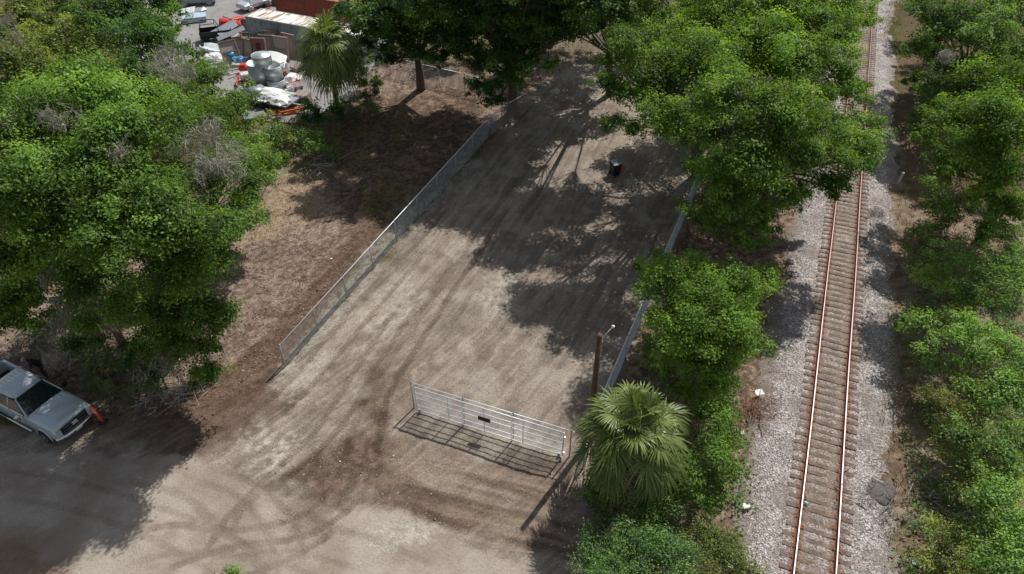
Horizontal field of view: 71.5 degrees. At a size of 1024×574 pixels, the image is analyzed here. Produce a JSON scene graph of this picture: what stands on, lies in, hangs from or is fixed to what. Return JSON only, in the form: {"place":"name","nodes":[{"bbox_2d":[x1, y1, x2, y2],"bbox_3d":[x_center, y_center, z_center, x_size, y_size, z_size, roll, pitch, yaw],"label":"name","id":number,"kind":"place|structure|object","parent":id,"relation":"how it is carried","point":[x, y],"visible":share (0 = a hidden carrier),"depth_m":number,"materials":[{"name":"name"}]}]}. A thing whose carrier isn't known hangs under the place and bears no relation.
{"place":"outdoors","nodes":[
{"label":"outdoors","id":0,"kind":"place"},
{"bbox_2d":[198,19,230,42],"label":"stripped car body","id":1,"kind":"object","parent":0,"point":[206,35],"visible":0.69,"depth_m":70.01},
{"bbox_2d":[210,19,234,31],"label":"metal sheet","id":2,"kind":"object","parent":1,"relation":"on","point":[222,27],"visible":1,"depth_m":70.82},
{"bbox_2d":[217,22,238,35],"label":"metal sheet","id":3,"kind":"object","parent":1,"relation":"on","point":[233,25],"visible":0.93,"depth_m":70.50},
{"bbox_2d":[216,25,244,40],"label":"metal sheet","id":4,"kind":"object","parent":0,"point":[232,32],"visible":1,"depth_m":69.51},
{"bbox_2d":[123,0,385,122],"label":"yard pavement","id":5,"kind":"structure","parent":0,"point":[218,9],"depth_m":68.84,"materials":[{"name":"concrete"}]},
{"bbox_2d":[182,12,206,23],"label":"camper top","id":6,"kind":"object","parent":5,"relation":"on","point":[200,15],"visible":0.83,"depth_m":74.60,"materials":[{"name":"metal"}]},
{"bbox_2d":[178,0,215,6],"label":"wrecked car","id":7,"kind":"object","parent":5,"relation":"on","point":[208,2],"visible":0.93,"depth_m":78.33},
{"bbox_2d":[199,43,219,52],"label":"white hull","id":8,"kind":"object","parent":5,"relation":"on","point":[212,47],"visible":0.57,"depth_m":68.59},
{"bbox_2d":[201,52,222,61],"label":"white sheet","id":9,"kind":"object","parent":5,"relation":"on","point":[216,55],"visible":0.73,"depth_m":67.00,"materials":[{"name":"plastic"}]},
{"bbox_2d":[217,39,240,63],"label":"panelled frame","id":10,"kind":"object","parent":5,"relation":"on","point":[226,46],"visible":0.89,"depth_m":66.53,"materials":[{"name":"wood"}]},
{"bbox_2d":[229,56,248,63],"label":"tarpaulin","id":11,"kind":"object","parent":5,"relation":"on","point":[239,59],"visible":0.85,"depth_m":66.41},
{"bbox_2d":[233,38,248,54],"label":"panelled frame","id":12,"kind":"object","parent":5,"relation":"on","point":[238,42],"visible":0.3,"depth_m":68.06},
{"bbox_2d":[242,38,255,59],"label":"panelled frame","id":13,"kind":"object","parent":5,"relation":"on","point":[246,50],"visible":0.7,"depth_m":67.12,"materials":[{"name":"wood"}]},
{"bbox_2d":[236,0,271,11],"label":"wrecked car","id":14,"kind":"object","parent":5,"relation":"on","point":[248,5],"visible":0.99,"depth_m":77.06,"materials":[{"name":"silver metal"}]},
{"bbox_2d":[249,37,266,53],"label":"panelled frame","id":15,"kind":"object","parent":5,"relation":"on","point":[260,44],"visible":0.58,"depth_m":66.48,"materials":[{"name":"wood"}]},
{"bbox_2d":[246,59,270,86],"bbox_3d":[-21.959,-18.391,61.797,1.780,2.326,1.780,0,40,0],"label":"steel tank","id":16,"kind":"object","parent":5,"relation":"on","point":[257,75],"visible":0.4,"depth_m":61.08,"materials":[{"name":"metal"}]},
{"bbox_2d":[251,51,272,66],"bbox_3d":[-21.339,-19.492,60.586,1.700,0.910,1.700,0,40,0],"label":"steel tank","id":17,"kind":"object","parent":16,"relation":"on","point":[261,58],"visible":1,"depth_m":60.17,"materials":[{"name":"metal"}]},
{"bbox_2d":[257,34,271,50],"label":"panelled frame","id":18,"kind":"object","parent":5,"relation":"on","point":[268,42],"visible":0.36,"depth_m":67.32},
{"bbox_2d":[251,96,300,108],"bbox_3d":[-19.779,-15.540,59.626,5.100,0.760,2.100,16,43,18],"label":"boat","id":19,"kind":"object","parent":5,"relation":"on","point":[263,105],"visible":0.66,"depth_m":59.06,"materials":[{"name":"white plastic"}]},
{"bbox_2d":[245,87,298,101],"bbox_3d":[-20.660,-16.421,59.872,4.823,0.592,2.464,13,42,15],"label":"tarpaulin","id":20,"kind":"object","parent":19,"relation":"on","point":[267,91],"visible":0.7,"depth_m":59.60,"materials":[{"name":"white plastic"}]},
{"bbox_2d":[246,84,263,92],"bbox_3d":[-21.640,-16.750,59.860,1.500,0.071,1.500,2,43,-2],"label":"round cover","id":21,"kind":"object","parent":20,"relation":"on","point":[259,87],"visible":0.8,"depth_m":59.82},
{"bbox_2d":[261,93,292,105],"bbox_3d":[-19.585,-15.708,59.028,2.730,0.489,1.568,24,46,26],"label":"tarpaulin","id":22,"kind":"object","parent":19,"relation":"on","point":[279,100],"visible":0.89,"depth_m":58.64,"materials":[{"name":"white plastic"}]},
{"bbox_2d":[266,76,286,89],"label":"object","id":23,"kind":"object","parent":5,"relation":"on","point":[280,84],"visible":0.55,"depth_m":61.36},
{"bbox_2d":[263,62,282,81],"bbox_3d":[-20.590,-18.557,61.373,1.500,1.126,1.500,0,40,0],"label":"steel tank","id":24,"kind":"object","parent":23,"relation":"on","point":[273,72],"visible":0.84,"depth_m":61.05,"materials":[{"name":"metal"}]},
{"bbox_2d":[269,51,286,67],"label":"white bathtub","id":25,"kind":"object","parent":5,"relation":"on","point":[276,56],"visible":0.34,"depth_m":65.46,"materials":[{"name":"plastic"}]},
{"bbox_2d":[271,35,289,62],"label":"panelled frame","id":26,"kind":"object","parent":5,"relation":"on","point":[280,44],"visible":0.75,"depth_m":66.25,"materials":[{"name":"wood"}]},
{"bbox_2d":[280,32,295,58],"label":"panelled frame","id":27,"kind":"object","parent":5,"relation":"on","point":[291,41],"visible":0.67,"depth_m":66.97,"materials":[{"name":"wood"}]},
{"bbox_2d":[285,72,301,83],"bbox_3d":[-19.753,-18.841,63.749,1.344,0.589,2.067,14,42,16],"label":"white sheet","id":28,"kind":"object","parent":5,"relation":"on","point":[289,77],"visible":0.76,"depth_m":63.42,"materials":[{"name":"plastic"}]},
{"bbox_2d":[293,90,311,101],"bbox_3d":[-17.732,-16.151,60.367,1.294,0.739,1.115,7,41,9],"label":"pallet stack","id":29,"kind":"object","parent":5,"relation":"on","point":[302,94],"visible":0.77,"depth_m":60.15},
{"bbox_2d":[245,8,378,63],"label":"shipping container","id":30,"kind":"object","parent":5,"relation":"on","point":[259,20],"visible":0.29,"depth_m":68.42,"materials":[{"name":"metal"}]},
{"bbox_2d":[274,0,360,21],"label":"shipping container","id":31,"kind":"object","parent":5,"relation":"on","point":[312,8],"visible":0.31,"depth_m":73.16,"materials":[{"name":"metal"}]},
{"bbox_2d":[288,81,302,90],"bbox_3d":[-18.906,-17.530,62.237,1.294,0.439,1.115,-11,41,-13],"label":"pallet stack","id":32,"kind":"object","parent":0,"point":[299,84],"visible":0.81,"depth_m":62.08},
{"bbox_2d":[243,103,412,222],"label":"grass","id":33,"kind":"structure","parent":0,"point":[295,147],"depth_m":52.47,"materials":[{"name":"brown plant"}]},
{"bbox_2d":[234,139,491,367],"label":"grass","id":34,"kind":"structure","parent":0,"point":[377,247],"depth_m":45.03,"materials":[{"name":"brown plant"}]},
{"bbox_2d":[0,0,1023,573],"bbox_3d":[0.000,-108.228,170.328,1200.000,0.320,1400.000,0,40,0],"label":"ground","id":35,"kind":"structure","parent":0,"point":[174,488],"depth_m":37.04,"materials":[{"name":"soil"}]},
{"bbox_2d":[7,314,56,356],"bbox_3d":[-25.419,3.154,38.690,3.095,3.955,2.836,10,41,11],"label":"palmetto","id":36,"kind":"object","parent":35,"relation":"on","point":[31,336],"visible":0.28,"depth_m":37.60,"materials":[{"name":"green plant"}]},
{"bbox_2d":[2,283,73,339],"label":"shrub","id":37,"kind":"object","parent":35,"relation":"on","point":[39,325],"visible":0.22,"depth_m":36.16,"materials":[{"name":"green plant"}]},
{"bbox_2d":[0,359,93,443],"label":"pickup truck","id":38,"kind":"object","parent":35,"relation":"on","point":[48,411],"visible":1,"depth_m":33.16,"materials":[{"name":"paint"}]},
{"bbox_2d":[0,0,99,88],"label":"oak tree","id":39,"kind":"object","parent":35,"relation":"on","point":[23,49],"visible":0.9,"depth_m":49.21,"materials":[{"name":"green plant"}]},
{"bbox_2d":[48,296,86,359],"bbox_3d":[-22.255,2.209,35.991,0.576,4.456,0.310,-19,44,-22],"label":"trunk","id":40,"kind":"object","parent":35,"relation":"on","point":[51,300],"visible":0.44,"depth_m":34.65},
{"bbox_2d":[0,299,139,377],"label":"brushwood","id":41,"kind":"object","parent":35,"relation":"on","point":[36,349],"visible":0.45,"depth_m":36.87,"materials":[{"name":"plant"}]},
{"bbox_2d":[0,58,149,166],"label":"shrub","id":42,"kind":"object","parent":35,"relation":"on","point":[4,81],"visible":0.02,"depth_m":52.37,"materials":[{"name":"green plant"}]},
{"bbox_2d":[0,0,181,110],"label":"oak tree","id":43,"kind":"object","parent":35,"relation":"on","point":[100,43],"visible":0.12,"depth_m":59.38,"materials":[{"name":"green plant"}]},
{"bbox_2d":[49,260,136,355],"bbox_3d":[-19.314,1.936,34.230,3.792,7.463,3.712,0,40,0],"label":"shrub","id":44,"kind":"object","parent":35,"relation":"on","point":[116,334],"visible":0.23,"depth_m":32.12,"materials":[{"name":"green plant"}]},
{"bbox_2d":[90,405,108,425],"bbox_3d":[-19.657,6.032,33.819,0.444,1.204,0.444,-23,45,-25],"label":"traffic delineator","id":45,"kind":"object","parent":35,"relation":"on","point":[102,421],"visible":1,"depth_m":34.03,"materials":[{"name":"plastic"}]},
{"bbox_2d":[68,340,140,401],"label":"shrub","id":46,"kind":"object","parent":35,"relation":"on","point":[104,370],"visible":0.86,"depth_m":35.32,"materials":[{"name":"green plant"}]},
{"bbox_2d":[0,41,211,372],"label":"oak tree","id":47,"kind":"object","parent":35,"relation":"on","point":[45,163],"visible":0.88,"depth_m":28.16,"materials":[{"name":"green plant"}]},
{"bbox_2d":[50,323,179,389],"bbox_3d":[-19.786,3.284,35.933,7.176,3.286,3.310,13,42,15],"label":"shrub","id":48,"kind":"object","parent":35,"relation":"on","point":[74,343],"visible":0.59,"depth_m":35.03,"materials":[{"name":"green plant"}]},
{"bbox_2d":[57,0,200,80],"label":"oak tree","id":49,"kind":"object","parent":35,"relation":"on","point":[145,29],"visible":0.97,"depth_m":47.09,"materials":[{"name":"green plant"}]},
{"bbox_2d":[118,366,166,407],"bbox_3d":[-18.455,5.209,35.540,2.534,2.801,2.475,-25,46,-27],"label":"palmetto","id":50,"kind":"object","parent":35,"relation":"on","point":[145,383],"visible":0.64,"depth_m":34.99,"materials":[{"name":"green plant"}]},
{"bbox_2d":[48,110,286,395],"bbox_3d":[-14.806,-1.398,33.700,9.911,13.325,11.953,-16,43,-18],"label":"oak tree","id":51,"kind":"object","parent":35,"relation":"on","point":[200,236],"visible":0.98,"depth_m":30.43,"materials":[{"name":"green plant"}]},
{"bbox_2d":[126,371,212,415],"bbox_3d":[-17.094,5.041,35.399,4.335,0.667,3.085,-12,41,-13],"label":"brushwood","id":52,"kind":"object","parent":35,"relation":"on","point":[169,392],"visible":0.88,"depth_m":35.22,"materials":[{"name":"brown wood"}]},
{"bbox_2d":[145,20,250,138],"bbox_3d":[-25.710,-16.520,58.258,7.774,4.822,23.060,-13,42,-15],"label":"shrub","id":53,"kind":"object","parent":35,"relation":"on","point":[178,28],"visible":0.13,"depth_m":57.89,"materials":[{"name":"green plant"}]},
{"bbox_2d":[139,34,295,201],"bbox_3d":[-19.251,-10.017,45.511,8.025,11.295,22.061,-30,48,-31],"label":"oak tree","id":54,"kind":"object","parent":35,"relation":"on","point":[219,106],"visible":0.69,"depth_m":42.77,"materials":[{"name":"green plant"}]},
{"bbox_2d":[214,554,245,573],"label":"sapling","id":55,"kind":"object","parent":35,"relation":"on","point":[232,570],"visible":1,"depth_m":27.31,"materials":[{"name":"green plant"}]},
{"bbox_2d":[251,108,312,151],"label":"shrub","id":56,"kind":"object","parent":35,"relation":"on","point":[268,117],"visible":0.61,"depth_m":54.65,"materials":[{"name":"green plant"}]},
{"bbox_2d":[283,124,343,161],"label":"shrub","id":57,"kind":"object","parent":35,"relation":"on","point":[308,147],"visible":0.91,"depth_m":52.26,"materials":[{"name":"green plant"}]},
{"bbox_2d":[280,145,361,177],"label":"fallen branch","id":58,"kind":"object","parent":35,"relation":"on","point":[320,164],"visible":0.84,"depth_m":52.00,"materials":[{"name":"brown wood"}]},
{"bbox_2d":[288,9,369,116],"bbox_3d":[-14.281,-17.212,55.855,6.269,8.748,6.270,0,40,0],"label":"sabal palm","id":59,"kind":"object","parent":35,"relation":"on","point":[339,68],"visible":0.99,"depth_m":54.03,"materials":[{"name":"green plant"}]},
{"bbox_2d":[297,86,382,126],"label":"shrub","id":60,"kind":"object","parent":35,"relation":"on","point":[315,109],"visible":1,"depth_m":56.08,"materials":[{"name":"green plant"}]},
{"bbox_2d":[349,88,384,113],"bbox_3d":[-12.063,-14.713,59.655,3.359,4.164,3.073,0,40,0],"label":"palmetto","id":61,"kind":"object","parent":35,"relation":"on","point":[378,106],"visible":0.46,"depth_m":59.10,"materials":[{"name":"green plant"}]},
{"bbox_2d":[350,53,385,90],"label":"shrub","id":62,"kind":"object","parent":35,"relation":"on","point":[375,81],"visible":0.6,"depth_m":60.09,"materials":[{"name":"green plant"}]},
{"bbox_2d":[278,117,488,366],"bbox_3d":[-6.799,-4.417,45.913,0.097,1.810,26.802,14,42,16],"label":"chain link fence","id":63,"kind":"object","parent":35,"relation":"on","point":[361,256],"visible":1,"depth_m":43.52,"materials":[{"name":"metal"}]},
{"bbox_2d":[329,0,484,90],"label":"oak tree","id":64,"kind":"object","parent":35,"relation":"on","point":[392,21],"visible":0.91,"depth_m":52.65,"materials":[{"name":"green plant"}]},
{"bbox_2d":[389,59,483,96],"bbox_3d":[-6.779,-18.651,62.832,9.982,1.790,0.244,20,44,22],"label":"chain link fence","id":65,"kind":"object","parent":35,"relation":"on","point":[436,74],"visible":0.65,"depth_m":62.61,"materials":[{"name":"metal"}]},
{"bbox_2d":[237,107,667,567],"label":"pebbles","id":66,"kind":"object","parent":35,"relation":"on","point":[261,451],"visible":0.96,"depth_m":37.69,"materials":[{"name":"gravel"}]},
{"bbox_2d":[410,381,576,456],"bbox_3d":[-0.987,6.183,33.131,8.262,2.060,0.086,14,42,16],"label":"gate frame","id":67,"kind":"object","parent":35,"relation":"on","point":[463,398],"visible":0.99,"depth_m":32.58,"materials":[{"name":"metal"}]},
{"bbox_2d":[414,387,565,456],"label":"sliding gate","id":68,"kind":"structure","parent":67,"relation":"attached to","point":[475,414],"depth_m":32.98,"materials":[{"name":"metal"}]},
{"bbox_2d":[489,92,527,135],"bbox_3d":[-0.338,-13.982,57.287,0.342,1.790,5.442,23,45,25],"label":"chain link fence","id":69,"kind":"object","parent":35,"relation":"on","point":[501,113],"visible":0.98,"depth_m":57.13,"materials":[{"name":"metal"}]},
{"bbox_2d":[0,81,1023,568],"bbox_3d":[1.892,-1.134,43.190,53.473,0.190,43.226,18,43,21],"label":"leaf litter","id":70,"kind":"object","parent":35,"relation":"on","point":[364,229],"visible":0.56,"depth_m":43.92,"materials":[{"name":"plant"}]},
{"bbox_2d":[431,0,602,114],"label":"oak tree","id":71,"kind":"object","parent":35,"relation":"on","point":[508,28],"visible":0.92,"depth_m":51.57,"materials":[{"name":"green plant"}]},
{"bbox_2d":[403,17,650,57],"bbox_3d":[-0.599,-24.927,67.447,28.924,5.846,10.566,0,40,0],"label":"shrub","id":72,"kind":"object","parent":35,"relation":"on","point":[535,33],"visible":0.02,"depth_m":64.60,"materials":[{"name":"green plant"}]},
{"bbox_2d":[586,325,614,438],"bbox_3d":[3.799,4.507,31.032,0.758,7.527,0.283,-8,41,-10],"label":"utility pole","id":73,"kind":"object","parent":35,"relation":"on","point":[600,337],"visible":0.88,"depth_m":29.93,"materials":[{"name":"brown wood"}]},
{"bbox_2d":[546,0,670,95],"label":"oak tree","id":74,"kind":"object","parent":35,"relation":"on","point":[600,14],"visible":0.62,"depth_m":42.20,"materials":[{"name":"green plant"}]},
{"bbox_2d":[608,159,623,175],"bbox_3d":[7.512,-8.577,51.257,0.859,1.090,0.868,-13,42,-15],"label":"wheeled bin","id":75,"kind":"object","parent":35,"relation":"on","point":[616,166],"visible":1,"depth_m":50.96,"materials":[{"name":"plastic"}]},
{"bbox_2d":[571,466,691,536],"bbox_3d":[4.864,9.123,29.280,4.746,2.923,3.985,0,40,0],"label":"shrub","id":76,"kind":"object","parent":35,"relation":"on","point":[639,514],"visible":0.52,"depth_m":28.40,"materials":[{"name":"green plant"}]},
{"bbox_2d":[569,379,694,517],"bbox_3d":[4.778,6.547,29.051,5.159,6.823,5.122,0,40,0],"label":"sabal palm","id":77,"kind":"object","parent":35,"relation":"on","point":[665,443],"visible":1,"depth_m":27.62,"materials":[{"name":"green plant"}]},
{"bbox_2d":[560,511,706,573],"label":"shrub","id":78,"kind":"object","parent":35,"relation":"on","point":[666,550],"visible":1,"depth_m":26.15,"materials":[{"name":"green plant"}]},
{"bbox_2d":[600,176,699,400],"bbox_3d":[8.639,-0.936,41.678,0.101,1.940,25.138,15,42,17],"label":"chain link fence","id":79,"kind":"object","parent":35,"relation":"on","point":[675,232],"visible":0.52,"depth_m":38.25,"materials":[{"name":"metal"}]},
{"bbox_2d":[634,302,686,381],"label":"shrub","id":80,"kind":"object","parent":35,"relation":"on","point":[647,349],"visible":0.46,"depth_m":35.86,"materials":[{"name":"green plant"}]},
{"bbox_2d":[582,0,759,177],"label":"oak tree","id":81,"kind":"object","parent":35,"relation":"on","point":[674,61],"visible":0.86,"depth_m":38.63,"materials":[{"name":"green plant"}]},
{"bbox_2d":[657,375,714,429],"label":"shrub","id":82,"kind":"object","parent":35,"relation":"on","point":[684,388],"visible":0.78,"depth_m":32.41,"materials":[{"name":"green plant"}]},
{"bbox_2d":[625,243,788,409],"bbox_3d":[8.836,2.092,33.644,7.715,8.058,8.038,11,41,13],"label":"young tree","id":83,"kind":"object","parent":35,"relation":"on","point":[705,348],"visible":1,"depth_m":31.57,"materials":[{"name":"green plant"}]},
{"bbox_2d":[665,389,751,519],"bbox_3d":[8.446,7.612,30.153,3.282,4.111,5.818,16,43,18],"label":"shrub","id":84,"kind":"object","parent":35,"relation":"on","point":[727,439],"visible":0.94,"depth_m":28.93,"materials":[{"name":"green plant"}]},
{"bbox_2d":[657,515,768,573],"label":"shrub","id":85,"kind":"object","parent":35,"relation":"on","point":[731,550],"visible":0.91,"depth_m":27.23,"materials":[{"name":"green plant"}]},
{"bbox_2d":[728,384,787,433],"bbox_3d":[11.579,5.886,34.190,3.881,0.947,3.348,0,40,0],"label":"brushwood","id":86,"kind":"object","parent":35,"relation":"on","point":[751,412],"visible":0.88,"depth_m":34.51,"materials":[{"name":"wood"}]},
{"bbox_2d":[665,1,856,235],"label":"shrub","id":87,"kind":"object","parent":35,"relation":"on","point":[700,223],"visible":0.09,"depth_m":56.32,"materials":[{"name":"green plant"}]},
{"bbox_2d":[662,0,886,110],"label":"oak tree","id":88,"kind":"object","parent":35,"relation":"on","point":[779,53],"visible":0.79,"depth_m":41.80,"materials":[{"name":"green plant"}]},
{"bbox_2d":[670,47,904,255],"bbox_3d":[13.822,-6.640,39.211,16.069,14.245,11.532,-21,44,-23],"label":"oak tree","id":89,"kind":"object","parent":35,"relation":"on","point":[774,116],"visible":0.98,"depth_m":34.13,"materials":[{"name":"green plant"}]},
{"bbox_2d":[580,246,1023,573],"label":"ground cover","id":90,"kind":"object","parent":35,"relation":"on","point":[917,362],"visible":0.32,"depth_m":32.12,"materials":[{"name":"green plant"}]},
{"bbox_2d":[728,0,905,573],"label":"ballast","id":91,"kind":"structure","parent":35,"relation":"on","point":[792,314],"depth_m":35.98,"materials":[{"name":"gravel"}]},
{"bbox_2d":[779,0,877,573],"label":"railway track","id":92,"kind":"structure","parent":91,"relation":"on","point":[838,529],"depth_m":35.58,"materials":[{"name":"metal"}]},
{"bbox_2d":[866,478,896,505],"bbox_3d":[16.029,8.996,31.161,2.040,0.491,1.800,0,40,0],"label":"rock","id":93,"kind":"object","parent":91,"relation":"on","point":[878,488],"visible":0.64,"depth_m":30.97,"materials":[{"name":"stone"}]},
{"bbox_2d":[830,458,975,550],"bbox_3d":[17.160,9.131,30.165,7.134,1.172,4.768,0,40,0],"label":"brushwood","id":94,"kind":"object","parent":35,"relation":"on","point":[906,497],"visible":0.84,"depth_m":30.54,"materials":[{"name":"plant"}]},
{"bbox_2d":[900,509,987,573],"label":"shrub","id":95,"kind":"object","parent":35,"relation":"on","point":[947,533],"visible":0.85,"depth_m":27.80,"materials":[{"name":"green plant"}]},
{"bbox_2d":[899,377,989,457],"bbox_3d":[19.715,6.072,32.395,3.136,3.578,4.120,0,40,0],"label":"shrub","id":96,"kind":"object","parent":35,"relation":"on","point":[935,397],"visible":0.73,"depth_m":31.80,"materials":[{"name":"green plant"}]},
{"bbox_2d":[905,173,988,243],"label":"shrub","id":97,"kind":"object","parent":35,"relation":"on","point":[970,208],"visible":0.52,"depth_m":44.87,"materials":[{"name":"green plant"}]},
{"bbox_2d":[901,232,1005,323],"bbox_3d":[24.358,-0.381,38.872,7.450,5.106,5.130,-23,45,-25],"label":"shrub","id":98,"kind":"object","parent":35,"relation":"on","point":[951,286],"visible":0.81,"depth_m":37.82,"materials":[{"name":"green plant"}]},
{"bbox_2d":[888,300,1023,376],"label":"shrub","id":99,"kind":"object","parent":35,"relation":"on","point":[964,326],"visible":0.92,"depth_m":34.03,"materials":[{"name":"green plant"}]},
{"bbox_2d":[889,0,1023,133],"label":"oak tree","id":100,"kind":"object","parent":35,"relation":"on","point":[968,24],"visible":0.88,"depth_m":50.90,"materials":[{"name":"green plant"}]},
{"bbox_2d":[889,202,1023,264],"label":"shrub","id":101,"kind":"object","parent":35,"relation":"on","point":[988,232],"visible":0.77,"depth_m":42.68,"materials":[{"name":"green plant"}]},
{"bbox_2d":[897,0,1023,114],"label":"shrub","id":102,"kind":"object","parent":35,"relation":"on","point":[912,79],"visible":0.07,"depth_m":61.02,"materials":[{"name":"green plant"}]},
{"bbox_2d":[904,38,1023,234],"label":"oak tree","id":103,"kind":"object","parent":35,"relation":"on","point":[994,119],"visible":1,"depth_m":38.13,"materials":[{"name":"green plant"}]},
{"bbox_2d":[920,351,1023,513],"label":"shrub","id":104,"kind":"object","parent":35,"relation":"on","point":[961,412],"visible":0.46,"depth_m":31.11,"materials":[{"name":"green plant"}]},
{"bbox_2d":[939,408,1023,480],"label":"shrub","id":105,"kind":"object","parent":35,"relation":"on","point":[1008,453],"visible":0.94,"depth_m":29.64,"materials":[{"name":"green plant"}]},
{"bbox_2d":[947,530,1023,573],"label":"shrub","id":106,"kind":"object","parent":35,"relation":"on","point":[985,560],"visible":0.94,"depth_m":25.83,"materials":[{"name":"green plant"}]},
{"bbox_2d":[948,453,1023,573],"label":"shrub","id":107,"kind":"object","parent":35,"relation":"on","point":[989,497],"visible":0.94,"depth_m":27.26,"materials":[{"name":"green plant"}]},
{"bbox_2d":[950,322,1023,416],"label":"shrub","id":108,"kind":"object","parent":35,"relation":"on","point":[995,396],"visible":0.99,"depth_m":31.55,"materials":[{"name":"green plant"}]},
{"bbox_2d":[954,233,1023,318],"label":"shrub","id":109,"kind":"object","parent":35,"relation":"on","point":[1005,269],"visible":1,"depth_m":36.25,"materials":[{"name":"green plant"}]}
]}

